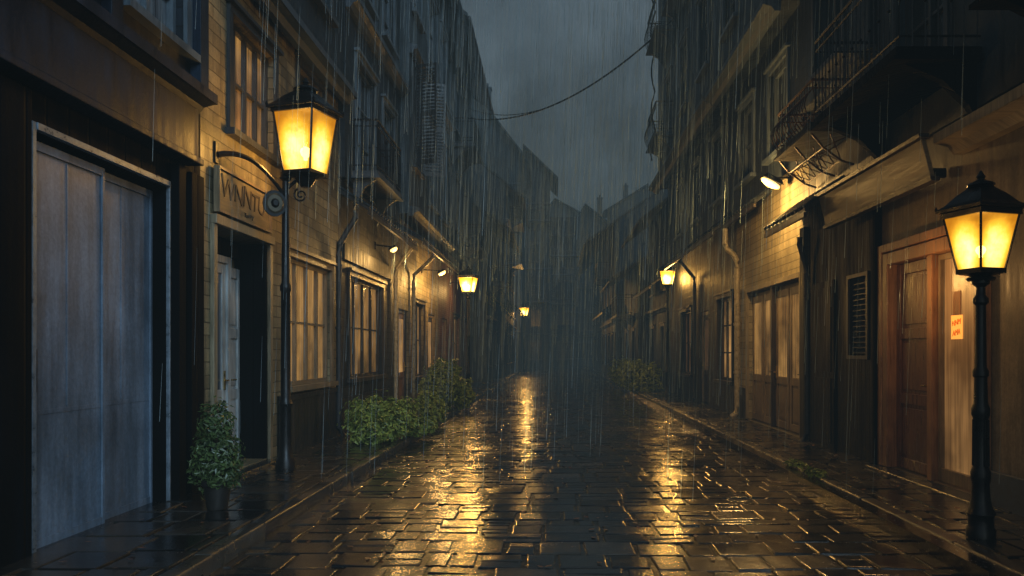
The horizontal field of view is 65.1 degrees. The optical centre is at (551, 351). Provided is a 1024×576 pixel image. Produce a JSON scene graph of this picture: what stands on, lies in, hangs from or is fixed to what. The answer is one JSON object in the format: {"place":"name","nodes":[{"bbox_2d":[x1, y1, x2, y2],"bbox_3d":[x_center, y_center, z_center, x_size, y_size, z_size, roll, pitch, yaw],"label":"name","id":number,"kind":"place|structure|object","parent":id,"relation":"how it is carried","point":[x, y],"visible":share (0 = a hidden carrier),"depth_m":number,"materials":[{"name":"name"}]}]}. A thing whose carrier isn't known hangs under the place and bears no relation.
{"place":"outdoors","nodes":[
{"label":"outdoors","id":0,"kind":"place"},
{"bbox_2d":[0,370,518,575],"bbox_3d":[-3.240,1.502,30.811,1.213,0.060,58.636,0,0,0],"label":"pavement","id":1,"kind":"structure","parent":0,"point":[122,537],"depth_m":6.85,"materials":[{"name":"grey stone"}]},
{"bbox_2d":[0,0,217,567],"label":"house","id":2,"kind":"structure","parent":1,"relation":"on","point":[104,104],"depth_m":6.79,"materials":[{"name":"black paint"}]},
{"bbox_2d":[36,141,104,548],"bbox_3d":[-3.899,-0.050,6.465,0.102,3.100,1.030,0,0,0],"label":"sliding door","id":3,"kind":"structure","parent":2,"relation":"in","point":[70,189],"depth_m":6.50,"materials":[{"name":"grey metal"}]},
{"bbox_2d":[105,172,151,519],"bbox_3d":[-3.995,-0.050,7.405,0.050,3.100,1.090,0,0,0],"label":"sliding door","id":4,"kind":"structure","parent":2,"relation":"in","point":[128,205],"depth_m":7.52,"materials":[{"name":"grey metal"}]},
{"bbox_2d":[123,0,201,62],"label":"window","id":5,"kind":"structure","parent":2,"relation":"in","point":[158,16],"depth_m":8.11,"materials":[{"name":"grey glass"}]},
{"bbox_2d":[186,395,246,510],"bbox_3d":[-3.163,0.945,7.534,0.520,1.071,0.626,0,0,-32],"label":"potted plant","id":6,"kind":"object","parent":1,"relation":"on","point":[216,456],"visible":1,"depth_m":7.45,"materials":[{"name":"green plant"}]},
{"bbox_2d":[200,0,358,479],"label":"house","id":7,"kind":"structure","parent":1,"relation":"on","point":[261,52],"depth_m":10.81,"materials":[{"name":"stone"}]},
{"bbox_2d":[218,254,230,426],"bbox_3d":[-4.162,0.100,9.750,0.156,2.620,1.080,0,0,0],"label":"door","id":8,"kind":"structure","parent":7,"relation":"in","point":[224,263],"depth_m":10.16,"materials":[{"name":"paint"}]},
{"bbox_2d":[231,268,239,454],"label":"side door","id":9,"kind":"structure","parent":7,"relation":"in","point":[235,273],"depth_m":10.59,"materials":[{"name":"paint"}]},
{"bbox_2d":[214,165,271,232],"bbox_3d":[-3.785,-1.850,9.880,0.070,0.520,1.700,0,0,0],"label":"sign","id":10,"kind":"object","parent":7,"relation":"attached to","point":[238,198],"visible":0.96,"depth_m":9.66,"materials":[{"name":"beige wood"}]},
{"bbox_2d":[214,141,285,216],"bbox_3d":[-3.602,-2.030,9.519,0.142,0.741,0.967,0,0,37],"label":"wall bracket","id":11,"kind":"object","parent":7,"relation":"attached to","point":[274,203],"depth_m":9.73,"materials":[{"name":"black metal"}]},
{"bbox_2d":[225,0,283,167],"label":"window","id":12,"kind":"structure","parent":7,"relation":"in","point":[247,67],"depth_m":10.32,"materials":[{"name":"paint"}]},
{"bbox_2d":[295,52,331,178],"bbox_3d":[-3.870,-3.705,12.750,0.280,1.570,1.580,0,0,0],"label":"window","id":13,"kind":"structure","parent":7,"relation":"in","point":[301,63],"depth_m":12.54,"materials":[{"name":"glass"}]},
{"bbox_2d":[290,244,338,391],"bbox_3d":[-3.850,-0.485,12.750,0.240,2.130,2.500,0,0,0],"label":"window","id":14,"kind":"structure","parent":7,"relation":"in","point":[309,284],"depth_m":13.00,"materials":[{"name":"beige wood"}]},
{"bbox_2d":[313,0,338,27],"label":"window","id":15,"kind":"structure","parent":7,"relation":"in","point":[328,13],"depth_m":13.16,"materials":[{"name":"grey glass"}]},
{"bbox_2d":[265,77,344,471],"bbox_3d":[-3.085,-0.974,10.002,0.708,4.908,0.698,0,0,17],"label":"street lamp","id":16,"kind":"object","parent":1,"relation":"on","point":[306,116],"visible":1,"depth_m":9.92,"materials":[{"name":"black metal"}]},
{"bbox_2d":[338,0,417,431],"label":"house","id":17,"kind":"structure","parent":1,"relation":"on","point":[369,169],"depth_m":16.55,"materials":[{"name":"stone"}]},
{"bbox_2d":[347,267,387,382],"bbox_3d":[-3.860,-0.505,16.625,0.260,2.170,3.230,0,0,0],"label":"window","id":18,"kind":"structure","parent":17,"relation":"in","point":[363,298],"depth_m":16.64,"materials":[{"name":"brown wood"}]},
{"bbox_2d":[354,47,380,170],"bbox_3d":[-3.750,-4.530,16.000,0.280,2.420,1.880,0,0,0],"label":"window","id":19,"kind":"structure","parent":17,"relation":"in","point":[362,86],"depth_m":16.37,"materials":[{"name":"grey glass"}]},
{"bbox_2d":[363,0,378,20],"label":"window","id":20,"kind":"structure","parent":17,"relation":"in","point":[370,6],"depth_m":16.26,"materials":[{"name":"grey glass"}]},
{"bbox_2d":[381,94,398,187],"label":"window","id":21,"kind":"structure","parent":17,"relation":"in","point":[385,100],"depth_m":18.54,"materials":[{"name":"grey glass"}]},
{"bbox_2d":[381,0,399,59],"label":"window","id":22,"kind":"structure","parent":17,"relation":"in","point":[385,33],"depth_m":18.68,"materials":[{"name":"grey glass"}]},
{"bbox_2d":[336,389,437,444],"bbox_3d":[-2.858,1.079,13.753,1.578,0.894,2.355,0,0,0],"label":"bush","id":23,"kind":"object","parent":1,"relation":"on","point":[391,419],"visible":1,"depth_m":13.35,"materials":[{"name":"green plant"}]},
{"bbox_2d":[395,0,464,404],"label":"house","id":24,"kind":"structure","parent":1,"relation":"on","point":[426,127],"depth_m":21.51,"materials":[{"name":"stone"}]},
{"bbox_2d":[399,309,406,399],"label":"door","id":25,"kind":"structure","parent":24,"relation":"in","point":[402,314],"depth_m":21.11,"materials":[{"name":"orange wood"}]},
{"bbox_2d":[412,0,425,33],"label":"window","id":26,"kind":"structure","parent":24,"relation":"in","point":[419,20],"depth_m":20.88,"materials":[{"name":"grey glass"}]},
{"bbox_2d":[415,296,427,379],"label":"window","id":27,"kind":"structure","parent":24,"relation":"in","point":[418,300],"depth_m":23.94,"materials":[{"name":"brown"}]},
{"bbox_2d":[412,58,445,179],"bbox_3d":[-3.261,-5.980,20.700,0.798,2.720,1.650,0,0,0],"label":"window","id":28,"kind":"structure","parent":24,"relation":"in","point":[426,127],"depth_m":20.06,"materials":[{"name":"grey glass"}]},
{"bbox_2d":[428,314,433,372],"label":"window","id":29,"kind":"structure","parent":24,"relation":"in","point":[430,318],"depth_m":25.97,"materials":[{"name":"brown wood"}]},
{"bbox_2d":[427,115,440,216],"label":"window","id":30,"kind":"structure","parent":24,"relation":"in","point":[430,203],"depth_m":24.02,"materials":[{"name":"grey glass"}]},
{"bbox_2d":[428,0,440,91],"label":"window","id":31,"kind":"structure","parent":24,"relation":"in","point":[430,13],"depth_m":24.04,"materials":[{"name":"grey glass"}]},
{"bbox_2d":[439,136,449,226],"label":"window","id":32,"kind":"structure","parent":24,"relation":"in","point":[442,219],"depth_m":26.24,"materials":[{"name":"grey glass"}]},
{"bbox_2d":[439,19,449,111],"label":"window","id":33,"kind":"structure","parent":24,"relation":"in","point":[442,27],"depth_m":26.15,"materials":[{"name":"grey glass"}]},
{"bbox_2d":[416,357,475,409],"bbox_3d":[-2.756,0.792,21.419,1.702,1.497,2.044,0,0,0],"label":"bush","id":34,"kind":"object","parent":1,"relation":"on","point":[449,384],"visible":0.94,"depth_m":20.89,"materials":[{"name":"green plant"}]},
{"bbox_2d":[438,9,493,378],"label":"house","id":35,"kind":"structure","parent":1,"relation":"on","point":[467,82],"depth_m":31.92,"materials":[{"name":"grey brick"}]},
{"bbox_2d":[452,312,460,369],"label":"window","id":36,"kind":"structure","parent":35,"relation":"in","point":[454,320],"depth_m":32.34,"materials":[{"name":"grey"}]},
{"bbox_2d":[455,172,461,234],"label":"window","id":37,"kind":"structure","parent":35,"relation":"in","point":[457,176],"depth_m":31.88,"materials":[{"name":"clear glass"}]},
{"bbox_2d":[455,73,461,139],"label":"window","id":38,"kind":"structure","parent":35,"relation":"in","point":[457,80],"depth_m":31.78,"materials":[{"name":"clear glass"}]},
{"bbox_2d":[463,187,468,244],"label":"window","id":39,"kind":"structure","parent":35,"relation":"in","point":[465,191],"depth_m":34.79,"materials":[{"name":"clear glass"}]},
{"bbox_2d":[470,202,519,382],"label":"house","id":40,"kind":"structure","parent":1,"relation":"on","point":[490,290],"depth_m":38.50,"materials":[{"name":"grey paint"}]},
{"bbox_2d":[472,160,529,376],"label":"house","id":41,"kind":"structure","parent":1,"relation":"on","point":[497,196],"depth_m":47.50,"materials":[{"name":"grey paint"}]},
{"bbox_2d":[472,83,531,369],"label":"house","id":42,"kind":"structure","parent":1,"relation":"on","point":[504,157],"depth_m":67.00,"materials":[{"name":"grey paint"}]},
{"bbox_2d":[59,427,1001,575],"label":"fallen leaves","id":43,"kind":"object","parent":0,"point":[327,530],"visible":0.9,"depth_m":7.54,"materials":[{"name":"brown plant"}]},
{"bbox_2d":[510,365,602,380],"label":"road","id":44,"kind":"structure","parent":0,"point":[577,372],"depth_m":56.68,"materials":[{"name":"stone"}]},
{"bbox_2d":[518,302,529,371],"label":"street lamp","id":45,"kind":"object","parent":44,"relation":"on","point":[523,307],"visible":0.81,"depth_m":59.95,"materials":[{"name":"black metal"}]},
{"bbox_2d":[523,144,557,368],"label":"house","id":46,"kind":"structure","parent":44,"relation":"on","point":[544,178],"depth_m":76.00,"materials":[{"name":"grey paint"}]},
{"bbox_2d":[529,340,542,359],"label":"window","id":47,"kind":"structure","parent":46,"relation":"in","point":[535,348],"depth_m":76.15,"materials":[{"name":"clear glass"}]},
{"bbox_2d":[529,307,542,327],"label":"window","id":48,"kind":"structure","parent":46,"relation":"in","point":[535,313],"depth_m":76.10,"materials":[{"name":"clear glass"}]},
{"bbox_2d":[529,275,542,294],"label":"window","id":49,"kind":"structure","parent":46,"relation":"in","point":[535,281],"depth_m":76.15,"materials":[{"name":"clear glass"}]},
{"bbox_2d":[529,242,542,261],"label":"window","id":50,"kind":"structure","parent":46,"relation":"in","point":[535,248],"depth_m":76.10,"materials":[{"name":"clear glass"}]},
{"bbox_2d":[529,209,542,229],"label":"window","id":51,"kind":"structure","parent":46,"relation":"in","point":[538,214],"depth_m":76.10,"materials":[{"name":"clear glass"}]},
{"bbox_2d":[550,217,578,367],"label":"house","id":52,"kind":"structure","parent":44,"relation":"on","point":[563,235],"depth_m":82.00,"materials":[{"name":"grey paint"}]},
{"bbox_2d":[551,341,562,359],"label":"window","id":53,"kind":"structure","parent":52,"relation":"in","point":[556,346],"depth_m":82.10,"materials":[{"name":"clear glass"}]},
{"bbox_2d":[551,310,562,324],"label":"window","id":54,"kind":"structure","parent":52,"relation":"in","point":[556,315],"depth_m":82.10,"materials":[{"name":"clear glass"}]},
{"bbox_2d":[551,280,562,298],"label":"window","id":55,"kind":"structure","parent":52,"relation":"in","point":[556,285],"depth_m":82.14,"materials":[{"name":"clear glass"}]},
{"bbox_2d":[551,250,562,268],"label":"window","id":56,"kind":"structure","parent":52,"relation":"in","point":[557,263],"depth_m":82.14,"materials":[{"name":"grey glass"}]},
{"bbox_2d":[563,341,575,359],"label":"window","id":57,"kind":"structure","parent":52,"relation":"in","point":[568,346],"depth_m":82.10,"materials":[{"name":"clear glass"}]},
{"bbox_2d":[563,310,575,324],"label":"window","id":58,"kind":"structure","parent":52,"relation":"in","point":[568,315],"depth_m":82.10,"materials":[{"name":"grey glass"}]},
{"bbox_2d":[563,280,575,298],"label":"window","id":59,"kind":"structure","parent":52,"relation":"in","point":[568,285],"depth_m":82.14,"materials":[{"name":"grey glass"}]},
{"bbox_2d":[563,250,575,268],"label":"window","id":60,"kind":"structure","parent":52,"relation":"in","point":[568,263],"depth_m":82.14,"materials":[{"name":"grey glass"}]},
{"bbox_2d":[460,0,657,219],"label":"sky","id":61,"kind":"structure","parent":0,"point":[535,54],"materials":[{"name":"grey"}]},
{"bbox_2d":[209,372,963,575],"bbox_3d":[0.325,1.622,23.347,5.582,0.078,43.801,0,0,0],"label":"road","id":62,"kind":"structure","parent":0,"point":[509,501],"depth_m":8.14,"materials":[{"name":"stone"}]},
{"bbox_2d":[159,368,525,575],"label":"kerb","id":63,"kind":"structure","parent":62,"relation":"on","point":[210,560],"depth_m":7.39,"materials":[{"name":"stone"}]},
{"bbox_2d":[411,386,450,422],"bbox_3d":[-2.557,1.122,16.930,0.769,0.776,1.139,0,0,-20],"label":"bush","id":64,"kind":"object","parent":63,"relation":"on","point":[428,403],"visible":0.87,"depth_m":16.76,"materials":[{"name":"green plant"}]},
{"bbox_2d":[456,266,479,379],"bbox_3d":[-2.620,-0.596,25.000,0.586,4.192,0.586,0,0,15],"label":"street lamp","id":65,"kind":"object","parent":63,"relation":"on","point":[468,277],"visible":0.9,"depth_m":24.93,"materials":[{"name":"black metal"}]},
{"bbox_2d":[580,365,1023,575],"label":"kerb","id":66,"kind":"structure","parent":62,"relation":"on","point":[1004,562],"depth_m":7.38,"materials":[{"name":"stone"}]},
{"bbox_2d":[801,466,827,477],"bbox_3d":[3.162,1.446,9.603,0.281,0.116,0.520,0,0,0],"label":"weed tuft","id":67,"kind":"object","parent":66,"relation":"on","point":[815,472],"visible":1,"depth_m":9.52,"materials":[{"name":"green plant"}]},
{"bbox_2d":[579,366,1023,575],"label":"pavement bed","id":68,"kind":"object","parent":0,"point":[953,556],"visible":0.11,"depth_m":7.58,"materials":[{"name":"grey stone"}]},
{"bbox_2d":[575,269,592,366],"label":"house","id":69,"kind":"structure","parent":68,"relation":"on","point":[583,318],"depth_m":88.00,"materials":[{"name":"grey paint"}]},
{"bbox_2d":[575,342,585,358],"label":"window","id":70,"kind":"structure","parent":69,"relation":"in","point":[580,347],"depth_m":88.14,"materials":[{"name":"grey glass"}]},
{"bbox_2d":[575,313,585,330],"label":"window","id":71,"kind":"structure","parent":69,"relation":"in","point":[580,320],"depth_m":88.14,"materials":[{"name":"grey glass"}]},
{"bbox_2d":[576,250,601,370],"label":"house","id":72,"kind":"structure","parent":68,"relation":"on","point":[594,260],"depth_m":68.57,"materials":[{"name":"grey paint"}]},
{"bbox_2d":[577,189,667,375],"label":"house","id":73,"kind":"structure","parent":68,"relation":"on","point":[608,240],"depth_m":44.50,"materials":[{"name":"grey paint"}]},
{"bbox_2d":[606,356,640,387],"bbox_3d":[3.258,0.856,33.310,1.651,1.440,3.209,0,0,-16],"label":"bush","id":74,"kind":"object","parent":68,"relation":"on","point":[615,374],"visible":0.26,"depth_m":33.59,"materials":[{"name":"green plant"}]},
{"bbox_2d":[600,254,648,364],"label":"house","id":75,"kind":"structure","parent":68,"relation":"on","point":[633,320],"depth_m":36.92,"materials":[{"name":"grey paint"}]},
{"bbox_2d":[617,358,663,391],"bbox_3d":[3.425,0.885,30.884,1.517,1.340,3.105,0,0,-19],"label":"bush","id":76,"kind":"object","parent":68,"relation":"on","point":[637,375],"visible":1,"depth_m":30.32,"materials":[{"name":"green plant"}]},
{"bbox_2d":[621,197,670,391],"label":"house","id":77,"kind":"structure","parent":68,"relation":"on","point":[655,219],"depth_m":32.00,"materials":[{"name":"grey paint"}]},
{"bbox_2d":[644,0,735,413],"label":"house","id":78,"kind":"structure","parent":68,"relation":"on","point":[690,144],"depth_m":22.92,"materials":[{"name":"stone"}]},
{"bbox_2d":[473,20,672,119],"bbox_3d":[-0.024,-9.865,29.749,0.060,1.518,11.521,0,0,-42],"label":"overhead wire","id":79,"kind":"object","parent":78,"relation":"attached to","point":[633,54],"visible":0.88,"depth_m":28.61,"materials":[{"name":"black metal"}]},
{"bbox_2d":[663,65,672,130],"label":"window","id":80,"kind":"structure","parent":78,"relation":"in","point":[670,70],"depth_m":26.69,"materials":[{"name":"grey glass"}]},
{"bbox_2d":[673,178,683,241],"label":"window","id":81,"kind":"structure","parent":78,"relation":"in","point":[681,182],"depth_m":26.27,"materials":[{"name":"grey glass"}]},
{"bbox_2d":[677,26,688,116],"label":"window","id":82,"kind":"structure","parent":78,"relation":"in","point":[685,34],"depth_m":23.54,"materials":[{"name":"grey glass"}]},
{"bbox_2d":[677,305,692,377],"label":"window","id":83,"kind":"structure","parent":78,"relation":"in","point":[687,315],"depth_m":25.90,"materials":[{"name":"grey"}]},
{"bbox_2d":[688,155,701,227],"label":"window","id":84,"kind":"structure","parent":78,"relation":"in","point":[697,160],"depth_m":23.68,"materials":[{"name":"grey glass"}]},
{"bbox_2d":[695,0,709,83],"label":"window","id":85,"kind":"structure","parent":78,"relation":"in","point":[706,7],"depth_m":20.70,"materials":[{"name":"grey glass"}]},
{"bbox_2d":[702,311,707,402],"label":"door","id":86,"kind":"structure","parent":78,"relation":"in","point":[705,314],"depth_m":22.90,"materials":[{"name":"brown wood"}]},
{"bbox_2d":[708,124,724,209],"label":"window","id":87,"kind":"structure","parent":78,"relation":"in","point":[720,196],"depth_m":20.64,"materials":[{"name":"grey glass"}]},
{"bbox_2d":[712,289,733,384],"bbox_3d":[4.320,-0.355,19.850,0.280,2.270,1.980,0,0,0],"label":"window","id":88,"kind":"structure","parent":78,"relation":"in","point":[727,305],"depth_m":20.10,"materials":[{"name":"brown wood"}]},
{"bbox_2d":[704,0,808,440],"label":"house","id":89,"kind":"structure","parent":68,"relation":"on","point":[757,80],"depth_m":15.82,"materials":[{"name":"beige"}]},
{"bbox_2d":[718,0,738,42],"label":"window","id":90,"kind":"structure","parent":89,"relation":"in","point":[733,13],"depth_m":17.54,"materials":[{"name":"grey glass"}]},
{"bbox_2d":[734,88,755,190],"bbox_3d":[4.220,-4.530,17.200,0.280,1.820,1.480,0,0,0],"label":"window","id":91,"kind":"structure","parent":89,"relation":"in","point":[749,116],"depth_m":17.52,"materials":[{"name":"grey glass"}]},
{"bbox_2d":[750,295,763,421],"bbox_3d":[4.357,0.130,16.965,0.146,2.620,0.840,0,0,0],"label":"door","id":92,"kind":"structure","parent":89,"relation":"in","point":[757,369],"depth_m":16.95,"materials":[{"name":"beige wood"}]},
{"bbox_2d":[764,293,769,423],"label":"door","id":93,"kind":"structure","parent":89,"relation":"in","point":[767,296],"depth_m":16.26,"materials":[{"name":"beige wood"}]},
{"bbox_2d":[760,173,790,188],"bbox_3d":[4.031,-3.069,14.400,0.530,0.270,0.280,0,0,0],"label":"wall lamp","id":94,"kind":"object","parent":89,"relation":"attached to","point":[771,181],"visible":0.99,"depth_m":14.31,"materials":[{"name":"white glass"}]},
{"bbox_2d":[762,42,790,165],"bbox_3d":[4.220,-4.530,14.800,0.280,1.820,1.480,0,0,0],"label":"window","id":95,"kind":"structure","parent":89,"relation":"in","point":[781,79],"depth_m":15.09,"materials":[{"name":"grey glass"}]},
{"bbox_2d":[773,288,789,429],"bbox_3d":[4.357,0.130,15.155,0.146,2.620,0.840,0,0,0],"label":"door","id":96,"kind":"structure","parent":89,"relation":"in","point":[782,372],"depth_m":15.12,"materials":[{"name":"beige wood"}]},
{"bbox_2d":[790,285,798,432],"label":"door","id":97,"kind":"structure","parent":89,"relation":"in","point":[794,291],"depth_m":14.43,"materials":[{"name":"beige wood"}]},
{"bbox_2d":[764,0,875,462],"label":"house","id":98,"kind":"structure","parent":68,"relation":"on","point":[837,297],"depth_m":12.07,"materials":[{"name":"black wood"}]},
{"bbox_2d":[812,279,835,449],"bbox_3d":[4.272,0.190,12.600,0.053,2.580,1.000,0,0,0],"label":"shutter door","id":99,"kind":"structure","parent":98,"relation":"in","point":[823,293],"depth_m":12.46,"materials":[{"name":"black wood"}]},
{"bbox_2d":[805,0,846,86],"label":"window","id":100,"kind":"structure","parent":98,"relation":"in","point":[829,9],"depth_m":12.48,"materials":[{"name":"black glass"}]},
{"bbox_2d":[809,0,1023,516],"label":"house","id":101,"kind":"structure","parent":68,"relation":"on","point":[947,76],"depth_m":8.77,"materials":[{"name":"beige paint"}]},
{"bbox_2d":[814,133,945,228],"bbox_3d":[4.069,-2.050,10.075,0.441,0.500,3.350,0,0,0],"label":"awning","id":102,"kind":"object","parent":101,"relation":"attached to","point":[903,169],"visible":1,"depth_m":9.57,"materials":[{"name":"beige wood"}]},
{"bbox_2d":[897,258,926,475],"bbox_3d":[4.357,0.175,9.635,0.146,2.530,0.970,0,0,0],"label":"door","id":103,"kind":"structure","parent":101,"relation":"in","point":[912,276],"depth_m":9.69,"materials":[{"name":"red wood"}]},
{"bbox_2d":[892,0,949,49],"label":"window","id":104,"kind":"structure","parent":101,"relation":"in","point":[918,5],"depth_m":9.40,"materials":[{"name":"black glass"}]},
{"bbox_2d":[938,252,973,489],"bbox_3d":[4.385,0.175,8.535,0.070,2.530,0.950,0,0,0],"label":"glass door","id":105,"kind":"structure","parent":101,"relation":"in","point":[955,356],"depth_m":8.74,"materials":[{"name":"beige glass"}]},
{"bbox_2d":[951,291,962,338],"bbox_3d":[4.389,-0.400,8.680,0.015,0.520,0.240,0,0,0],"label":"sign","id":106,"kind":"object","parent":101,"relation":"attached to","point":[957,325],"visible":1,"depth_m":8.66,"materials":[{"name":"orange paper"}]},
{"bbox_2d":[597,372,1023,560],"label":"pavement","id":107,"kind":"structure","parent":0,"point":[890,492],"depth_m":9.31,"materials":[{"name":"grey stone"}]},
{"bbox_2d":[658,260,676,395],"bbox_3d":[3.900,-0.796,27.000,0.586,4.592,0.586,0,0,15],"label":"street lamp","id":108,"kind":"object","parent":107,"relation":"on","point":[667,276],"visible":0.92,"depth_m":26.94,"materials":[{"name":"black metal"}]},
{"bbox_2d":[935,171,1023,539],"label":"street lamp","id":109,"kind":"object","parent":107,"relation":"on","point":[980,216],"visible":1,"depth_m":6.34,"materials":[{"name":"black metal"}]},
{"label":"ground","id":110,"kind":"structure","parent":0,"visible":0},
{"bbox_2d":[550,198,579,361],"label":"house","id":111,"kind":"structure","parent":110,"relation":"on","point":[558,208],"depth_m":134.00,"materials":[{"name":"grey paint"}]},
{"bbox_2d":[575,195,609,268],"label":"house","id":112,"kind":"structure","parent":110,"relation":"on","point":[590,221],"depth_m":112.00,"materials":[{"name":"grey paint"}]},
{"bbox_2d":[602,183,652,222],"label":"house","id":113,"kind":"structure","parent":110,"relation":"on","point":[626,203],"depth_m":122.00,"materials":[{"name":"grey paint"}]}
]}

